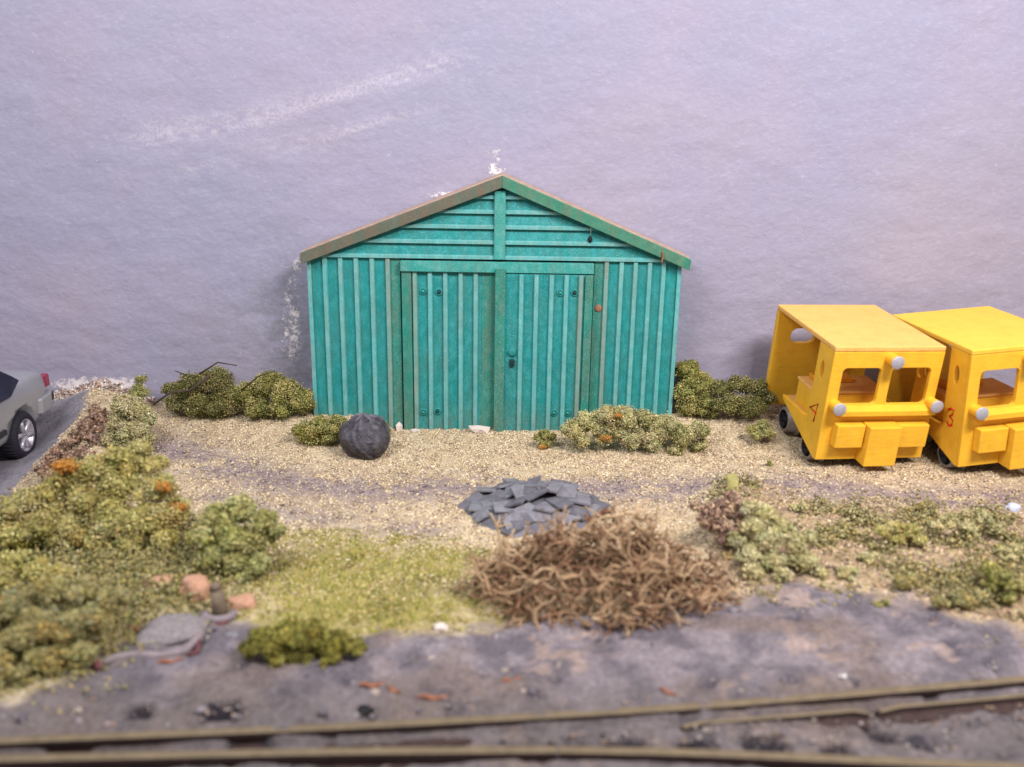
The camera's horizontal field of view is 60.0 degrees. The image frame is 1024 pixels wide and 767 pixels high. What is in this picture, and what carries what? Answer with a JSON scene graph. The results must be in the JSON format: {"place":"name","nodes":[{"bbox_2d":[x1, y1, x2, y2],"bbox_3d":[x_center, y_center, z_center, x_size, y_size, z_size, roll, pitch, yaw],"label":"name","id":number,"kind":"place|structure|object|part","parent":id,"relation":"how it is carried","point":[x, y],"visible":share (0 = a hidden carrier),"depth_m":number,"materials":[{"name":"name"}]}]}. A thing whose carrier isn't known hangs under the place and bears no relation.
{"place":"outdoors","nodes":[
{"label":"outdoors","id":0,"kind":"place"},
{"bbox_2d":[0,0,1023,402],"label":"wall","id":1,"kind":"structure","parent":0,"point":[184,184],"depth_m":10.45,"materials":[{"name":"purple paint"}]},
{"bbox_2d":[0,383,1023,766],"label":"ground","id":2,"kind":"structure","parent":0,"point":[892,641],"depth_m":6.04,"materials":[{"name":"beige gravel"}]},
{"bbox_2d":[0,370,53,458],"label":"parked car","id":3,"kind":"object","parent":2,"relation":"on","point":[26,400],"visible":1,"depth_m":9.73,"materials":[{"name":"silver metal"}]},
{"bbox_3d":[-5.396,0.115,8.598,0.208,0.530,2.020,-1,16,-2],"label":"side window","id":4,"kind":"part","parent":3,"relation":"part of","materials":[{"name":"black glass"}]},
{"bbox_2d":[0,547,79,592],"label":"bush","id":5,"kind":"object","parent":2,"relation":"on","point":[12,562],"visible":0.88,"depth_m":6.91,"materials":[{"name":"green plant"}]},
{"bbox_2d":[0,574,131,691],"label":"bush","id":6,"kind":"object","parent":2,"relation":"on","point":[27,620],"visible":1,"depth_m":5.97,"materials":[{"name":"plant"}]},
{"bbox_2d":[32,403,109,479],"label":"soil bank","id":7,"kind":"structure","parent":2,"relation":"on","point":[89,424],"depth_m":8.89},
{"bbox_2d":[0,438,191,552],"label":"hedge","id":8,"kind":"object","parent":2,"relation":"on","point":[118,474],"visible":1,"depth_m":7.49,"materials":[{"name":"plant"}]},
{"bbox_2d":[54,377,166,405],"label":"plaster crumbs","id":9,"kind":"object","parent":2,"relation":"on","point":[104,383],"visible":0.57,"depth_m":11.13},
{"bbox_2d":[99,393,159,448],"bbox_3d":[-4.272,0.456,9.889,0.634,0.665,0.604,9,18,30],"label":"bush","id":10,"kind":"object","parent":2,"relation":"on","point":[122,428],"visible":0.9,"depth_m":9.82,"materials":[{"name":"plant"}]},
{"bbox_2d":[128,373,151,399],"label":"weed","id":11,"kind":"object","parent":2,"relation":"on","point":[137,390],"visible":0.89,"depth_m":10.82,"materials":[{"name":"green plant"}]},
{"bbox_2d":[0,487,293,714],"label":"moss","id":12,"kind":"object","parent":2,"relation":"on","point":[119,564],"visible":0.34,"depth_m":6.92,"materials":[{"name":"green plant"}]},
{"bbox_2d":[91,611,204,671],"bbox_3d":[-2.375,1.825,6.117,0.445,0.077,0.863,12,20,36],"label":"bent pipe","id":13,"kind":"object","parent":2,"relation":"on","point":[192,643],"visible":0.97,"depth_m":6.03,"materials":[{"name":"red paint"}]},
{"bbox_2d":[145,574,172,588],"bbox_3d":[-2.753,1.545,6.912,0.209,0.085,0.133,-5,17,-17],"label":"clay lump","id":14,"kind":"object","parent":2,"relation":"on","point":[158,577],"visible":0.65,"depth_m":6.89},
{"bbox_2d":[157,656,183,662],"bbox_3d":[-2.311,1.874,5.996,0.170,0.022,0.040,-6,17,-19],"label":"rust flake","id":15,"kind":"object","parent":2,"relation":"on","point":[167,660],"visible":1,"depth_m":5.99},
{"bbox_2d":[134,613,208,647],"bbox_3d":[-2.429,1.777,6.356,0.475,0.132,0.418,-2,16,-6],"label":"grey stone","id":16,"kind":"object","parent":2,"relation":"on","point":[164,630],"visible":0.77,"depth_m":6.27,"materials":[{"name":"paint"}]},
{"bbox_2d":[179,574,210,603],"bbox_3d":[-2.438,1.577,6.815,0.247,0.202,0.190,7,17,22],"label":"clay lump","id":17,"kind":"object","parent":2,"relation":"on","point":[193,584],"visible":0.84,"depth_m":6.75,"materials":[{"name":"stone"}]},
{"bbox_2d":[202,582,236,631],"bbox_3d":[-2.152,1.628,6.441,0.257,0.325,0.258,0,16,0],"label":"drain post","id":18,"kind":"object","parent":2,"relation":"on","point":[220,615],"visible":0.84,"depth_m":6.46,"materials":[{"name":"paint"}]},
{"bbox_2d":[226,632,237,636],"bbox_3d":[-2.011,1.810,6.342,0.133,0.046,0.089,0,16,0],"label":"blue grey stone","id":19,"kind":"object","parent":2,"relation":"on","point":[234,634],"visible":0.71,"depth_m":6.33,"materials":[{"name":"stone"}]},
{"bbox_2d":[184,490,287,583],"bbox_3d":[-2.201,1.239,7.162,0.814,0.643,0.568,0,16,0],"label":"bush","id":20,"kind":"object","parent":2,"relation":"on","point":[222,539],"visible":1,"depth_m":7.07,"materials":[{"name":"plant"}]},
{"bbox_2d":[228,593,256,609],"bbox_3d":[-2.050,1.661,6.735,0.209,0.093,0.152,-3,16,-11],"label":"clay lump","id":21,"kind":"object","parent":2,"relation":"on","point":[245,601],"visible":0.91,"depth_m":6.69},
{"bbox_2d":[235,616,369,669],"bbox_3d":[-1.425,1.780,6.011,0.921,0.326,0.384,0,16,0],"label":"bush","id":22,"kind":"object","parent":2,"relation":"on","point":[281,641],"visible":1,"depth_m":5.96,"materials":[{"name":"green plant"}]},
{"bbox_2d":[288,413,347,446],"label":"bush","id":23,"kind":"object","parent":2,"relation":"on","point":[321,428],"visible":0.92,"depth_m":10.05,"materials":[{"name":"green plant"}]},
{"bbox_2d":[357,704,373,715],"bbox_3d":[-0.932,2.056,5.588,0.129,0.039,0.090,-3,16,-11],"label":"dark stone","id":24,"kind":"object","parent":2,"relation":"on","point":[365,709],"visible":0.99,"depth_m":5.56,"materials":[{"name":"black stone"}]},
{"bbox_2d":[359,681,383,687],"bbox_3d":[-0.911,1.955,5.761,0.160,0.022,0.043,-2,16,-6],"label":"rust flake","id":25,"kind":"object","parent":2,"relation":"on","point":[371,685],"visible":1,"depth_m":5.76,"materials":[{"name":"orange metal"}]},
{"bbox_2d":[202,527,547,644],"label":"turf","id":26,"kind":"structure","parent":2,"relation":"on","point":[332,588],"depth_m":7.04,"materials":[{"name":"green plant"}]},
{"bbox_2d":[433,622,448,631],"bbox_3d":[-0.515,1.768,6.424,0.114,0.062,0.091,0,16,0],"label":"white stone","id":27,"kind":"object","parent":26,"relation":"on","point":[438,627],"visible":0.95,"depth_m":6.39,"materials":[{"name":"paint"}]},
{"bbox_2d":[387,686,400,692],"bbox_3d":[-0.763,1.976,5.720,0.110,0.022,0.033,11,19,33],"label":"rust flake","id":28,"kind":"object","parent":2,"relation":"on","point":[392,689],"visible":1,"depth_m":5.72,"materials":[{"name":"orange metal"}]},
{"bbox_2d":[396,422,402,430],"bbox_3d":[-1.374,0.548,10.819,0.079,0.177,0.121,0,16,0],"label":"stone","id":29,"kind":"object","parent":2,"relation":"on","point":[399,426],"visible":0.88,"depth_m":10.78,"materials":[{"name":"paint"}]},
{"bbox_2d":[410,429,420,432],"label":"stone","id":30,"kind":"object","parent":2,"relation":"on","point":[414,430],"visible":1,"depth_m":10.71,"materials":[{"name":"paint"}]},
{"bbox_2d":[417,694,447,699],"bbox_3d":[-0.505,1.994,5.641,0.190,0.022,0.038,0,16,1],"label":"rust flake","id":31,"kind":"object","parent":2,"relation":"on","point":[431,697],"visible":1,"depth_m":5.64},
{"bbox_2d":[468,425,489,432],"bbox_3d":[-0.396,0.559,10.730,0.270,0.115,0.156,0,16,0],"label":"stone","id":32,"kind":"object","parent":2,"relation":"on","point":[478,429],"visible":1,"depth_m":10.68,"materials":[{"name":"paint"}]},
{"bbox_2d":[300,172,690,431],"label":"shed","id":33,"kind":"structure","parent":2,"relation":"on","point":[500,302],"depth_m":10.45,"materials":[{"name":"teal paint"}]},
{"bbox_2d":[401,271,494,429],"bbox_3d":[-0.756,-0.365,10.592,1.094,1.981,0.075,1,16,0],"label":"door","id":34,"kind":"structure","parent":33,"relation":"in","point":[448,318],"depth_m":10.56,"materials":[{"name":"teal paint"}]},
{"bbox_2d":[494,269,593,431],"bbox_3d":[0.361,-0.363,10.540,1.138,2.000,0.093,1,16,0],"label":"door","id":35,"kind":"structure","parent":33,"relation":"in","point":[543,322],"depth_m":10.50,"materials":[{"name":"teal paint"}]},
{"bbox_2d":[1,597,993,726],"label":"clods","id":36,"kind":"object","parent":2,"relation":"on","point":[22,718],"visible":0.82,"depth_m":5.72,"materials":[{"name":"grey soil"}]},
{"bbox_2d":[503,676,519,681],"bbox_3d":[-0.003,1.940,5.803,0.110,0.022,0.055,-5,17,-17],"label":"rust flake","id":37,"kind":"object","parent":2,"relation":"on","point":[505,679],"visible":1,"depth_m":5.80,"materials":[{"name":"brown metal"}]},
{"bbox_2d":[0,676,1023,766],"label":"railway track","id":38,"kind":"structure","parent":2,"relation":"on","point":[69,750],"depth_m":5.29,"materials":[{"name":"brown metal"}]},
{"bbox_2d":[374,703,1023,766],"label":"track grit","id":39,"kind":"object","parent":38,"relation":"on","point":[705,730],"visible":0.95,"depth_m":5.42,"materials":[{"name":"grey gravel"}]},
{"bbox_2d":[0,612,1023,728],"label":"foreground grit","id":40,"kind":"object","parent":2,"relation":"on","point":[447,706],"visible":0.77,"depth_m":5.64,"materials":[{"name":"black gravel"}]},
{"bbox_2d":[1,382,1023,602],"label":"gravel","id":41,"kind":"structure","parent":2,"relation":"on","point":[634,459],"depth_m":9.42,"materials":[{"name":"beige gravel"}]},
{"bbox_2d":[153,362,274,420],"bbox_3d":[-3.550,0.056,10.697,1.469,0.767,0.691,-2,16,-5],"label":"bush","id":42,"kind":"object","parent":41,"relation":"on","point":[218,384],"visible":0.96,"depth_m":10.62,"materials":[{"name":"green plant"}]},
{"bbox_2d":[226,369,315,421],"bbox_3d":[-2.889,0.125,10.736,1.078,0.604,0.651,0,16,0],"label":"bush","id":43,"kind":"object","parent":41,"relation":"on","point":[281,391],"visible":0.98,"depth_m":10.61,"materials":[{"name":"green plant"}]},
{"bbox_2d":[339,412,389,459],"bbox_3d":[-1.646,0.558,9.887,0.572,0.517,0.630,0,16,0],"label":"boulder","id":44,"kind":"object","parent":41,"relation":"on","point":[364,436],"visible":1,"depth_m":9.68,"materials":[{"name":"grey stone"}]},
{"bbox_2d":[458,475,611,537],"bbox_3d":[0.227,1.082,8.468,1.502,0.338,1.382,0,16,0],"label":"slate heap","id":45,"kind":"object","parent":41,"relation":"on","point":[518,502],"visible":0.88,"depth_m":8.30,"materials":[{"name":"grey stone"}]},
{"bbox_2d":[533,429,556,449],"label":"weed","id":46,"kind":"object","parent":41,"relation":"on","point":[542,436],"visible":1,"depth_m":10.06,"materials":[{"name":"green plant"}]},
{"bbox_2d":[886,306,1023,469],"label":"rail trolley","id":47,"kind":"object","parent":41,"relation":"on","point":[978,419],"visible":0.81,"depth_m":9.20,"materials":[{"name":"yellow plastic"}]},
{"bbox_2d":[450,498,744,637],"bbox_3d":[0.670,1.379,6.902,2.305,1.135,1.520,0,16,0],"label":"brushwood pile","id":48,"kind":"object","parent":2,"relation":"on","point":[546,548],"visible":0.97,"depth_m":6.70,"materials":[{"name":"brown wood"}]},
{"bbox_2d":[559,404,711,455],"bbox_3d":[1.389,0.514,9.970,1.727,0.554,0.493,1,16,5],"label":"bush","id":49,"kind":"object","parent":2,"relation":"on","point":[650,430],"visible":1,"depth_m":9.87,"materials":[{"name":"green plant"}]},
{"bbox_2d":[658,687,677,694],"bbox_3d":[1.004,1.985,5.711,0.130,0.022,0.028,11,19,33],"label":"rust flake","id":50,"kind":"object","parent":2,"relation":"on","point":[666,691],"visible":1,"depth_m":5.71,"materials":[{"name":"brown metal"}]},
{"bbox_2d":[672,358,717,419],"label":"bush","id":51,"kind":"object","parent":2,"relation":"on","point":[692,394],"visible":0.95,"depth_m":10.70,"materials":[{"name":"green plant"}]},
{"bbox_2d":[689,473,743,562],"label":"soil bank","id":52,"kind":"structure","parent":2,"relation":"on","point":[722,508],"depth_m":7.54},
{"bbox_2d":[723,550,733,558],"bbox_3d":[1.834,1.439,7.439,0.188,0.016,0.094,10,36,-37],"label":"pale wood chip","id":53,"kind":"object","parent":2,"relation":"on","point":[726,554],"visible":0.73,"depth_m":7.41,"materials":[{"name":"wood"}]},
{"bbox_2d":[707,373,777,419],"bbox_3d":[2.742,0.169,10.533,0.838,0.526,0.555,0,16,0],"label":"bush","id":54,"kind":"object","parent":2,"relation":"on","point":[748,405],"visible":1,"depth_m":10.50,"materials":[{"name":"green plant"}]},
{"bbox_2d":[744,418,776,440],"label":"weed","id":55,"kind":"object","parent":2,"relation":"on","point":[763,426],"visible":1,"depth_m":10.03,"materials":[{"name":"plant"}]},
{"bbox_2d":[767,459,773,466],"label":"weed","id":56,"kind":"object","parent":2,"relation":"on","point":[770,463],"visible":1,"depth_m":9.53,"materials":[{"name":"green plant"}]},
{"bbox_2d":[727,499,829,582],"bbox_3d":[2.160,1.284,7.294,0.788,0.542,0.703,0,16,0],"label":"bush","id":57,"kind":"object","parent":2,"relation":"on","point":[775,534],"visible":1,"depth_m":7.21,"materials":[{"name":"plant"}]},
{"bbox_2d":[789,501,806,512],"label":"weed","id":58,"kind":"object","parent":2,"relation":"on","point":[794,507],"visible":0.99,"depth_m":8.38,"materials":[{"name":"green plant"}]},
{"bbox_2d":[827,523,853,538],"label":"weed","id":59,"kind":"object","parent":2,"relation":"on","point":[845,527],"visible":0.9,"depth_m":7.86,"materials":[{"name":"green plant"}]},
{"bbox_2d":[837,566,859,582],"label":"weed","id":60,"kind":"object","parent":2,"relation":"on","point":[846,572],"visible":1,"depth_m":7.09,"materials":[{"name":"plant"}]},
{"bbox_2d":[766,305,945,466],"bbox_3d":[3.774,0.040,9.891,1.242,1.412,1.660,-1,22,-8],"label":"rail trolley","id":61,"kind":"object","parent":2,"relation":"on","point":[829,394],"visible":0.98,"depth_m":9.37,"materials":[{"name":"yellow plastic"}]},
{"bbox_2d":[688,477,1023,646],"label":"soil","id":62,"kind":"structure","parent":2,"relation":"on","point":[979,612],"depth_m":7.54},
{"bbox_2d":[706,469,1023,649],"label":"bank moss","id":63,"kind":"object","parent":2,"relation":"on","point":[968,571],"visible":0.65,"depth_m":7.63,"materials":[{"name":"green plant"}]},
{"bbox_2d":[854,551,879,565],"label":"weed","id":64,"kind":"object","parent":2,"relation":"on","point":[868,558],"visible":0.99,"depth_m":7.30,"materials":[{"name":"plant"}]},
{"bbox_2d":[871,597,890,607],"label":"weed","id":65,"kind":"object","parent":2,"relation":"on","point":[884,602],"visible":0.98,"depth_m":6.70,"materials":[{"name":"plant"}]},
{"bbox_2d":[873,519,928,546],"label":"bush","id":66,"kind":"object","parent":2,"relation":"on","point":[912,532],"visible":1,"depth_m":7.58,"materials":[{"name":"green plant"}]},
{"bbox_2d":[891,571,920,591],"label":"weed","id":67,"kind":"object","parent":2,"relation":"on","point":[903,582],"visible":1,"depth_m":6.94,"materials":[{"name":"green plant"}]},
{"bbox_2d":[915,499,932,511],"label":"weed","id":68,"kind":"object","parent":2,"relation":"on","point":[920,507],"visible":0.8,"depth_m":8.38,"materials":[{"name":"plant"}]},
{"bbox_2d":[930,588,988,611],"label":"bush","id":69,"kind":"object","parent":2,"relation":"on","point":[956,597],"visible":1,"depth_m":6.65,"materials":[{"name":"plant"}]},
{"bbox_2d":[926,506,1006,541],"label":"bush","id":70,"kind":"object","parent":2,"relation":"on","point":[951,520],"visible":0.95,"depth_m":7.75,"materials":[{"name":"plant"}]},
{"bbox_2d":[979,560,1023,604],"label":"bush","id":71,"kind":"object","parent":2,"relation":"on","point":[996,576],"visible":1,"depth_m":6.76,"materials":[{"name":"green plant"}]},
{"bbox_2d":[993,542,1023,559],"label":"weed","id":72,"kind":"object","parent":2,"relation":"on","point":[1013,547],"visible":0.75,"depth_m":7.38,"materials":[{"name":"green plant"}]},
{"bbox_2d":[1004,502,1020,511],"bbox_3d":[4.793,1.186,8.488,0.133,0.078,0.114,0,16,0],"label":"blue white stone","id":73,"kind":"object","parent":2,"relation":"on","point":[1013,506],"visible":0.91,"depth_m":8.45,"materials":[{"name":"stone"}]}
]}

